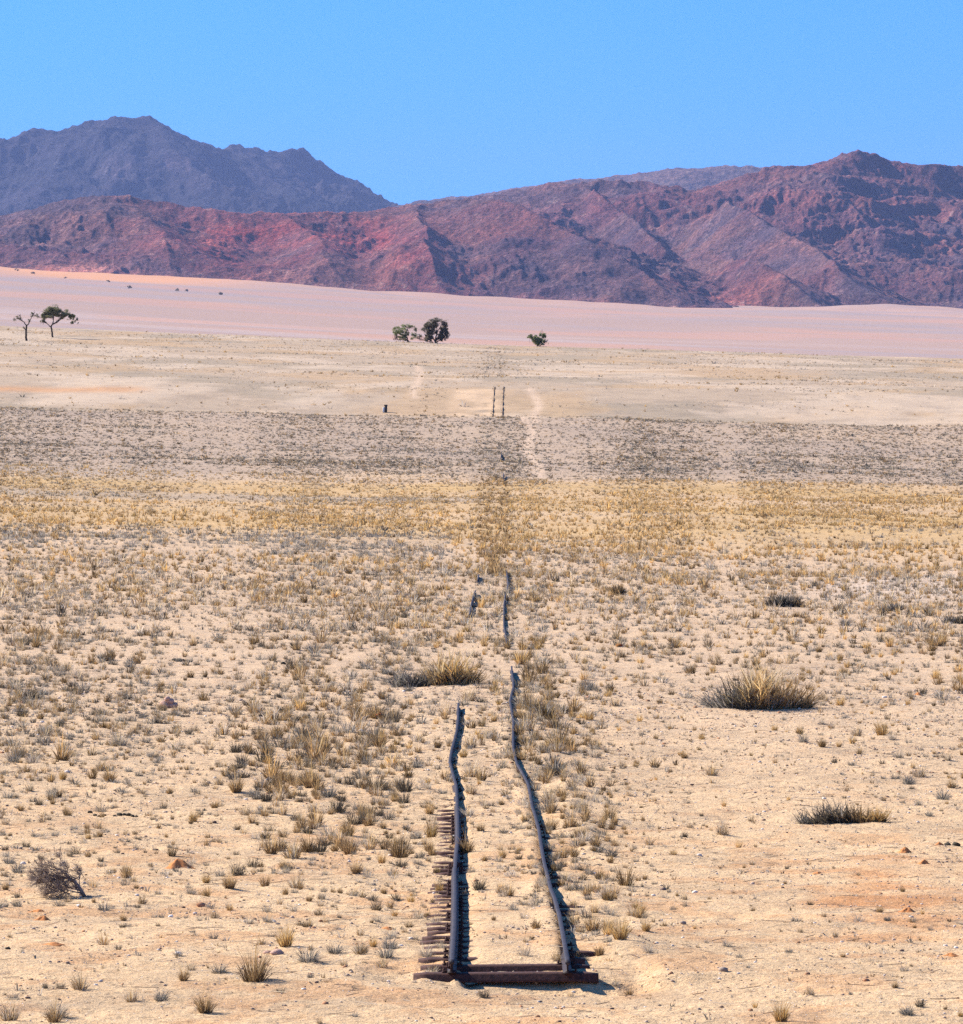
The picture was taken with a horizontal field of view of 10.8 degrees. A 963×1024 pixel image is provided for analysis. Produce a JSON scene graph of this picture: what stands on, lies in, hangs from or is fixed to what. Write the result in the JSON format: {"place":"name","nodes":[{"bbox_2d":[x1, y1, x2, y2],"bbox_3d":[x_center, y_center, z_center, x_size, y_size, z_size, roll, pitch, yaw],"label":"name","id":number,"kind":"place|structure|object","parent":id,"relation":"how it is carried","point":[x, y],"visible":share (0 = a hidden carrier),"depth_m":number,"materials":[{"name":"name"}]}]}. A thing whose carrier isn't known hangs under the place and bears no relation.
{"place":"outdoors","nodes":[
{"label":"outdoors","id":0,"kind":"place"},
{"bbox_2d":[0,115,397,215],"bbox_3d":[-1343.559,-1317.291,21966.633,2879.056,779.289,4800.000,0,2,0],"label":"mountain","id":1,"kind":"structure","parent":0,"point":[149,157],"depth_m":21279.83,"materials":[{"name":"stone"}]},
{"bbox_2d":[0,266,962,1023],"bbox_3d":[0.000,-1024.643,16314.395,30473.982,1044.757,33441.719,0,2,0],"label":"ground","id":2,"kind":"structure","parent":0,"point":[116,306],"depth_m":113.73,"materials":[{"name":"sand"}]},
{"bbox_2d":[0,998,23,1020],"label":"grass tuft","id":3,"kind":"object","parent":2,"relation":"on","point":[9,1016],"visible":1,"depth_m":42.91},
{"bbox_2d":[4,749,22,762],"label":"grass tuft","id":4,"kind":"object","parent":2,"relation":"on","point":[11,759],"visible":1,"depth_m":85.29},
{"bbox_2d":[14,703,31,716],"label":"grass tuft","id":5,"kind":"object","parent":2,"relation":"on","point":[20,712],"visible":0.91,"depth_m":97.72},
{"bbox_2d":[13,312,39,340],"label":"camel thorn tree","id":6,"kind":"object","parent":2,"relation":"on","point":[20,319],"visible":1,"depth_m":812.36,"materials":[{"name":"grey plant"}]},
{"bbox_2d":[24,741,44,763],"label":"grass tuft","id":7,"kind":"object","parent":2,"relation":"on","point":[36,760],"visible":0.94,"depth_m":85.06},
{"bbox_2d":[42,782,58,797],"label":"grass tuft","id":8,"kind":"object","parent":2,"relation":"on","point":[51,793],"visible":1,"depth_m":77.39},
{"bbox_2d":[42,993,72,1018],"bbox_3d":[-3.583,4.151,43.198,0.366,0.292,0.340,-1,2,-17],"label":"grass tuft","id":9,"kind":"object","parent":2,"relation":"on","point":[59,1009],"visible":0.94,"depth_m":43.22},
{"bbox_2d":[24,846,92,898],"bbox_3d":[-4.808,4.075,58.004,0.875,0.623,0.745,-1,2,-29],"label":"thorn bush","id":10,"kind":"object","parent":2,"relation":"on","point":[57,879],"visible":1,"depth_m":57.94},
{"bbox_2d":[40,304,78,336],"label":"camel thorn tree","id":11,"kind":"object","parent":2,"relation":"on","point":[51,312],"visible":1,"depth_m":850.32,"materials":[{"name":"green plant"}]},
{"bbox_2d":[66,959,91,989],"bbox_3d":[-3.582,4.106,45.503,0.253,0.331,0.258,1,3,34],"label":"grass tuft","id":12,"kind":"object","parent":2,"relation":"on","point":[76,985],"visible":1,"depth_m":45.49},
{"bbox_2d":[96,754,108,770],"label":"grass tuft","id":13,"kind":"object","parent":2,"relation":"on","point":[101,767],"visible":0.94,"depth_m":83.07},
{"bbox_2d":[101,762,118,781],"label":"grass tuft","id":14,"kind":"object","parent":2,"relation":"on","point":[106,775],"visible":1,"depth_m":80.88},
{"bbox_2d":[107,725,132,745],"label":"grass tuft","id":15,"kind":"object","parent":2,"relation":"on","point":[119,742],"visible":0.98,"depth_m":89.43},
{"bbox_2d":[121,981,140,1001],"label":"grass tuft","id":16,"kind":"object","parent":2,"relation":"on","point":[128,998],"visible":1,"depth_m":44.58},
{"bbox_2d":[153,986,172,1000],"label":"grass tuft","id":17,"kind":"object","parent":2,"relation":"on","point":[163,997],"visible":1,"depth_m":44.58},
{"bbox_2d":[166,859,195,868],"bbox_3d":[-3.737,4.389,63.248,0.445,0.186,0.383,0,2,0],"label":"rock","id":18,"kind":"object","parent":2,"relation":"on","point":[178,863],"visible":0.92,"depth_m":63.16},
{"bbox_2d":[176,967,190,980],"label":"grass tuft","id":19,"kind":"object","parent":2,"relation":"on","point":[182,977],"visible":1,"depth_m":46.30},
{"bbox_2d":[187,808,200,821],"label":"grass tuft","id":20,"kind":"object","parent":2,"relation":"on","point":[192,816],"visible":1,"depth_m":72.22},
{"bbox_2d":[189,978,221,1012],"bbox_3d":[-2.375,4.117,43.740,0.298,0.377,0.301,1,2,24],"label":"grass tuft","id":21,"kind":"object","parent":2,"relation":"on","point":[205,1008],"visible":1,"depth_m":43.71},
{"bbox_2d":[202,870,211,882],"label":"grass tuft","id":22,"kind":"object","parent":2,"relation":"on","point":[206,879],"visible":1,"depth_m":60.20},
{"bbox_2d":[209,955,228,973],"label":"grass tuft","id":23,"kind":"object","parent":2,"relation":"on","point":[220,970],"visible":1,"depth_m":47.00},
{"bbox_2d":[220,866,238,888],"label":"grass tuft","id":24,"kind":"object","parent":2,"relation":"on","point":[227,884],"visible":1,"depth_m":59.25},
{"bbox_2d":[227,766,244,792],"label":"grass tuft","id":25,"kind":"object","parent":2,"relation":"on","point":[239,785],"visible":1,"depth_m":78.82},
{"bbox_2d":[228,739,243,752],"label":"grass tuft","id":26,"kind":"object","parent":2,"relation":"on","point":[236,748],"visible":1,"depth_m":87.56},
{"bbox_2d":[225,858,247,875],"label":"grass tuft","id":27,"kind":"object","parent":2,"relation":"on","point":[240,871],"visible":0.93,"depth_m":61.44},
{"bbox_2d":[238,801,251,815],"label":"grass tuft","id":28,"kind":"object","parent":2,"relation":"on","point":[245,812],"visible":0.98,"depth_m":73.08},
{"bbox_2d":[230,928,273,981],"bbox_3d":[-2.066,3.985,46.308,0.488,0.601,0.489,-1,2,-28],"label":"grass tuft","id":29,"kind":"object","parent":2,"relation":"on","point":[256,974],"visible":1,"depth_m":46.27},
{"bbox_2d":[270,949,283,954],"bbox_3d":[-1.964,4.213,48.805,0.144,0.074,0.161,-1,2,-28],"label":"stone","id":30,"kind":"object","parent":2,"relation":"on","point":[276,951],"visible":1,"depth_m":48.75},
{"bbox_2d":[267,719,286,737],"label":"grass tuft","id":31,"kind":"object","parent":2,"relation":"on","point":[274,732],"visible":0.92,"depth_m":91.90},
{"bbox_2d":[270,783,286,800],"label":"grass tuft","id":32,"kind":"object","parent":2,"relation":"on","point":[279,797],"visible":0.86,"depth_m":76.58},
{"bbox_2d":[273,908,296,946],"bbox_3d":[-1.914,4.042,49.780,0.288,0.445,0.288,-1,2,-23],"label":"grass tuft","id":33,"kind":"object","parent":2,"relation":"on","point":[285,941],"visible":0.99,"depth_m":49.76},
{"bbox_2d":[275,766,296,782],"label":"grass tuft","id":34,"kind":"object","parent":2,"relation":"on","point":[283,775],"visible":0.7,"depth_m":81.25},
{"bbox_2d":[286,873,307,888],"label":"grass tuft","id":35,"kind":"object","parent":2,"relation":"on","point":[294,883],"visible":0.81,"depth_m":59.66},
{"bbox_2d":[292,695,308,709],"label":"grass tuft","id":36,"kind":"object","parent":2,"relation":"on","point":[302,704],"visible":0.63,"depth_m":100.68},
{"bbox_2d":[293,811,308,827],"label":"grass tuft","id":37,"kind":"object","parent":2,"relation":"on","point":[300,822],"visible":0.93,"depth_m":71.02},
{"bbox_2d":[294,942,323,962],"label":"grass tuft","id":38,"kind":"object","parent":2,"relation":"on","point":[310,959],"visible":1,"depth_m":48.08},
{"bbox_2d":[296,760,323,787],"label":"grass tuft","id":39,"kind":"object","parent":2,"relation":"on","point":[307,783],"visible":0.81,"depth_m":79.83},
{"bbox_2d":[315,828,328,844],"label":"grass tuft","id":40,"kind":"object","parent":2,"relation":"on","point":[318,838],"visible":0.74,"depth_m":68.12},
{"bbox_2d":[319,776,341,796],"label":"grass tuft","id":41,"kind":"object","parent":2,"relation":"on","point":[330,794],"visible":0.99,"depth_m":77.52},
{"bbox_2d":[324,940,346,953],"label":"grass tuft","id":42,"kind":"object","parent":2,"relation":"on","point":[337,951],"visible":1,"depth_m":48.98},
{"bbox_2d":[325,789,350,812],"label":"grass tuft","id":43,"kind":"object","parent":2,"relation":"on","point":[338,809],"visible":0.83,"depth_m":74.84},
{"bbox_2d":[336,813,358,835],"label":"grass tuft","id":44,"kind":"object","parent":2,"relation":"on","point":[348,830],"visible":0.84,"depth_m":69.80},
{"bbox_2d":[339,830,360,854],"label":"grass tuft","id":45,"kind":"object","parent":2,"relation":"on","point":[352,848],"visible":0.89,"depth_m":65.97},
{"bbox_2d":[341,770,358,784],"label":"grass tuft","id":46,"kind":"object","parent":2,"relation":"on","point":[349,782],"visible":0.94,"depth_m":80.33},
{"bbox_2d":[348,856,364,873],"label":"grass tuft","id":47,"kind":"object","parent":2,"relation":"on","point":[358,870],"visible":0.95,"depth_m":62.50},
{"bbox_2d":[346,690,367,714],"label":"grass tuft","id":48,"kind":"object","parent":2,"relation":"on","point":[356,708],"visible":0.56,"depth_m":99.24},
{"bbox_2d":[360,806,376,825],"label":"grass tuft","id":49,"kind":"object","parent":2,"relation":"on","point":[370,823],"visible":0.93,"depth_m":71.46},
{"bbox_2d":[368,929,377,946],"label":"grass tuft","id":50,"kind":"object","parent":2,"relation":"on","point":[373,943],"visible":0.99,"depth_m":50.01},
{"bbox_2d":[362,772,388,788],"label":"grass tuft","id":51,"kind":"object","parent":2,"relation":"on","point":[376,781],"visible":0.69,"depth_m":78.95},
{"bbox_2d":[370,727,389,746],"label":"grass tuft","id":52,"kind":"object","parent":2,"relation":"on","point":[381,741],"visible":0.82,"depth_m":89.08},
{"bbox_2d":[374,939,396,957],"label":"grass tuft","id":53,"kind":"object","parent":2,"relation":"on","point":[387,955],"visible":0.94,"depth_m":48.50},
{"bbox_2d":[380,930,399,948],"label":"grass tuft","id":54,"kind":"object","parent":2,"relation":"on","point":[385,943],"visible":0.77,"depth_m":49.85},
{"bbox_2d":[393,769,414,791],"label":"grass tuft","id":55,"kind":"object","parent":2,"relation":"on","point":[407,787],"visible":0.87,"depth_m":78.31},
{"bbox_2d":[392,324,417,341],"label":"thorn tree","id":56,"kind":"object","parent":2,"relation":"on","point":[402,331],"visible":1,"depth_m":959.30,"materials":[{"name":"green plant"}]},
{"bbox_2d":[383,669,435,687],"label":"grass clump","id":57,"kind":"object","parent":2,"relation":"on","point":[406,680],"visible":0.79,"depth_m":109.99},
{"bbox_2d":[410,903,424,918],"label":"grass tuft","id":58,"kind":"object","parent":2,"relation":"on","point":[418,916],"visible":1,"depth_m":54.13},
{"bbox_2d":[416,942,436,956],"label":"grass tuft","id":59,"kind":"object","parent":2,"relation":"on","point":[423,954],"visible":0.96,"depth_m":48.79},
{"bbox_2d":[420,838,434,850],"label":"grass tuft","id":60,"kind":"object","parent":2,"relation":"on","point":[428,846],"visible":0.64,"depth_m":66.72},
{"bbox_2d":[422,794,437,813],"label":"grass tuft","id":61,"kind":"object","parent":2,"relation":"on","point":[430,810],"visible":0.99,"depth_m":74.25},
{"bbox_2d":[417,317,449,342],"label":"thorn tree","id":62,"kind":"object","parent":2,"relation":"on","point":[430,327],"visible":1,"depth_m":954.57,"materials":[{"name":"green plant"}]},
{"bbox_2d":[406,643,501,685],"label":"grass clump","id":63,"kind":"object","parent":2,"relation":"on","point":[451,673],"visible":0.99,"depth_m":110.55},
{"bbox_2d":[454,832,476,853],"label":"grass tuft","id":64,"kind":"object","parent":2,"relation":"on","point":[464,848],"visible":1,"depth_m":66.19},
{"bbox_2d":[459,804,475,816],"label":"grass tuft","id":65,"kind":"object","parent":2,"relation":"on","point":[466,813],"visible":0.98,"depth_m":73.07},
{"bbox_2d":[459,725,479,747],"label":"grass tuft","id":66,"kind":"object","parent":2,"relation":"on","point":[473,740],"visible":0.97,"depth_m":88.73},
{"bbox_2d":[459,682,480,700],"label":"grass tuft","id":67,"kind":"object","parent":2,"relation":"on","point":[472,697],"visible":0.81,"depth_m":102.90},
{"bbox_2d":[458,754,481,776],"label":"grass tuft","id":68,"kind":"object","parent":2,"relation":"on","point":[470,772],"visible":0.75,"depth_m":81.56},
{"bbox_2d":[463,774,476,793],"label":"grass tuft","id":69,"kind":"object","parent":2,"relation":"on","point":[470,791],"visible":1,"depth_m":77.46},
{"bbox_2d":[470,876,488,889],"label":"grass tuft","id":70,"kind":"object","parent":2,"relation":"on","point":[477,886],"visible":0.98,"depth_m":58.68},
{"bbox_2d":[0,773,961,1023],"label":"dry grass","id":71,"kind":"structure","parent":2,"relation":"on","point":[399,851],"depth_m":66.12,"materials":[{"name":"plant"}]},
{"bbox_2d":[0,523,962,640],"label":"dry grass","id":72,"kind":"structure","parent":2,"relation":"on","point":[117,583],"depth_m":178.40,"materials":[{"name":"plant"}]},
{"bbox_2d":[0,406,962,544],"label":"dry grass","id":73,"kind":"structure","parent":2,"relation":"on","point":[401,519],"depth_m":344.56,"materials":[{"name":"plant"}]},
{"bbox_2d":[0,623,962,795],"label":"dry grass","id":74,"kind":"structure","parent":2,"relation":"on","point":[545,712],"depth_m":101.74,"materials":[{"name":"plant"}]},
{"bbox_2d":[0,663,962,1016],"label":"fallen stalks","id":75,"kind":"object","parent":2,"relation":"on","point":[26,859],"visible":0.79,"depth_m":68.42,"materials":[{"name":"beige plant"}]},
{"bbox_2d":[0,327,962,422],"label":"scrub","id":76,"kind":"object","parent":2,"relation":"on","point":[504,361],"visible":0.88,"depth_m":707.52,"materials":[{"name":"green plant"}]},
{"bbox_2d":[0,566,962,1023],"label":"dry stubble","id":77,"kind":"object","parent":2,"relation":"on","point":[676,762],"visible":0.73,"depth_m":89.89,"materials":[{"name":"plant"}]},
{"bbox_2d":[469,571,508,642],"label":"railway track","id":78,"kind":"structure","parent":2,"relation":"on","point":[504,606],"depth_m":158.39,"materials":[{"name":"metal"}]},
{"bbox_2d":[413,666,598,982],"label":"railway track","id":79,"kind":"structure","parent":2,"relation":"on","point":[472,973],"depth_m":51.08,"materials":[{"name":"metal"}]},
{"bbox_2d":[513,698,539,727],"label":"grass tuft","id":80,"kind":"object","parent":2,"relation":"on","point":[532,723],"visible":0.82,"depth_m":94.00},
{"bbox_2d":[527,330,548,345],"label":"thorn tree","id":81,"kind":"object","parent":2,"relation":"on","point":[536,340],"visible":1,"depth_m":940.40,"materials":[{"name":"green plant"}]},
{"bbox_2d":[539,779,557,803],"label":"grass tuft","id":82,"kind":"object","parent":2,"relation":"on","point":[547,796],"visible":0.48,"depth_m":75.68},
{"bbox_2d":[539,813,559,829],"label":"grass tuft","id":83,"kind":"object","parent":2,"relation":"on","point":[550,823],"visible":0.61,"depth_m":71.14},
{"bbox_2d":[549,738,565,751],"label":"grass tuft","id":84,"kind":"object","parent":2,"relation":"on","point":[558,748],"visible":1,"depth_m":86.57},
{"bbox_2d":[554,778,570,796],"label":"grass tuft","id":85,"kind":"object","parent":2,"relation":"on","point":[560,792],"visible":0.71,"depth_m":77.36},
{"bbox_2d":[561,878,575,890],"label":"grass tuft","id":86,"kind":"object","parent":2,"relation":"on","point":[567,888],"visible":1,"depth_m":58.27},
{"bbox_2d":[568,780,582,797],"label":"grass tuft","id":87,"kind":"object","parent":2,"relation":"on","point":[574,795],"visible":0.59,"depth_m":77.35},
{"bbox_2d":[571,821,588,837],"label":"grass tuft","id":88,"kind":"object","parent":2,"relation":"on","point":[578,832],"visible":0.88,"depth_m":68.17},
{"bbox_2d":[572,917,588,932],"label":"grass tuft","id":89,"kind":"object","parent":2,"relation":"on","point":[579,928],"visible":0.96,"depth_m":51.51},
{"bbox_2d":[576,677,599,690],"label":"grass tuft","id":90,"kind":"object","parent":2,"relation":"on","point":[590,687],"visible":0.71,"depth_m":108.41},
{"bbox_2d":[579,909,604,931],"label":"grass tuft","id":91,"kind":"object","parent":2,"relation":"on","point":[593,925],"visible":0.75,"depth_m":52.01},
{"bbox_2d":[593,939,604,955],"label":"grass tuft","id":92,"kind":"object","parent":2,"relation":"on","point":[599,952],"visible":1,"depth_m":48.85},
{"bbox_2d":[603,584,628,594],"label":"grass clump","id":93,"kind":"object","parent":2,"relation":"on","point":[617,590],"visible":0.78,"depth_m":170.85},
{"bbox_2d":[609,898,632,939],"bbox_3d":[1.356,3.967,49.779,0.331,0.444,0.293,0,2,-2],"label":"grass tuft","id":94,"kind":"object","parent":2,"relation":"on","point":[620,934],"visible":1,"depth_m":49.74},
{"bbox_2d":[625,900,639,916],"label":"grass tuft","id":95,"kind":"object","parent":2,"relation":"on","point":[630,913],"visible":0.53,"depth_m":54.44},
{"bbox_2d":[639,915,651,931],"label":"grass tuft","id":96,"kind":"object","parent":2,"relation":"on","point":[645,928],"visible":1,"depth_m":51.62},
{"bbox_2d":[704,764,720,775],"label":"grass tuft","id":97,"kind":"object","parent":2,"relation":"on","point":[710,772],"visible":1,"depth_m":82.14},
{"bbox_2d":[715,816,730,834],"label":"grass tuft","id":98,"kind":"object","parent":2,"relation":"on","point":[720,832],"visible":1,"depth_m":69.72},
{"bbox_2d":[690,651,829,709],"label":"grass clump","id":99,"kind":"object","parent":2,"relation":"on","point":[760,693],"visible":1,"depth_m":101.60,"materials":[{"name":"plant"}]},
{"bbox_2d":[766,990,793,1021],"bbox_3d":[2.513,4.112,42.835,0.264,0.364,0.234,-1,2,-26],"label":"grass tuft","id":100,"kind":"object","parent":2,"relation":"on","point":[780,1015],"visible":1,"depth_m":42.81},
{"bbox_2d":[759,591,806,606],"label":"grass clump","id":101,"kind":"object","parent":2,"relation":"on","point":[785,601],"visible":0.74,"depth_m":160.82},
{"bbox_2d":[796,732,810,741],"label":"grass tuft","id":102,"kind":"object","parent":2,"relation":"on","point":[801,739],"visible":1,"depth_m":90.59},
{"bbox_2d":[834,691,845,705],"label":"grass tuft","id":103,"kind":"object","parent":2,"relation":"on","point":[839,702],"visible":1,"depth_m":102.89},
{"bbox_2d":[785,793,897,823],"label":"grass clump","id":104,"kind":"object","parent":2,"relation":"on","point":[837,815],"visible":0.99,"depth_m":72.64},
{"bbox_2d":[851,722,863,735],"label":"grass tuft","id":105,"kind":"object","parent":2,"relation":"on","point":[857,733],"visible":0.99,"depth_m":92.80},
{"bbox_2d":[874,713,893,735],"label":"grass tuft","id":106,"kind":"object","parent":2,"relation":"on","point":[878,730],"visible":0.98,"depth_m":92.62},
{"bbox_2d":[880,600,905,610],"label":"grass clump","id":107,"kind":"object","parent":2,"relation":"on","point":[891,606],"visible":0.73,"depth_m":155.13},
{"bbox_2d":[896,1002,914,1014],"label":"grass tuft","id":108,"kind":"object","parent":2,"relation":"on","point":[909,1011],"visible":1,"depth_m":43.51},
{"bbox_2d":[901,767,918,784],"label":"grass tuft","id":109,"kind":"object","parent":2,"relation":"on","point":[907,780],"visible":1,"depth_m":80.87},
{"bbox_2d":[911,758,929,776],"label":"grass tuft","id":110,"kind":"object","parent":2,"relation":"on","point":[921,774],"visible":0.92,"depth_m":82.25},
{"bbox_2d":[933,786,952,799],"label":"grass tuft","id":111,"kind":"object","parent":2,"relation":"on","point":[941,796],"visible":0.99,"depth_m":77.18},
{"bbox_2d":[941,615,962,623],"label":"grass clump","id":112,"kind":"object","parent":2,"relation":"on","point":[957,620],"visible":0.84,"depth_m":147.47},
{"bbox_2d":[0,149,962,308],"bbox_3d":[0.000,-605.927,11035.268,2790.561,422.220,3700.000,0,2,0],"label":"hills","id":113,"kind":"structure","parent":0,"point":[858,227],"depth_m":10388.95,"materials":[{"name":"red stone"}]},
{"bbox_2d":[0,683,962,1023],"bbox_3d":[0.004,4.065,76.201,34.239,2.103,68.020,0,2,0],"label":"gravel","id":114,"kind":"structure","parent":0,"point":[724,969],"depth_m":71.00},
{"bbox_2d":[0,0,962,204],"label":"sky","id":115,"kind":"structure","parent":0,"point":[410,101],"materials":[{"name":"blue"}]},
{"bbox_2d":[391,165,762,206],"bbox_3d":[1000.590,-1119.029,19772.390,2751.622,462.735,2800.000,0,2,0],"label":"mountain ridge","id":116,"kind":"structure","parent":0,"point":[693,178],"depth_m":19822.75,"materials":[{"name":"stone"}]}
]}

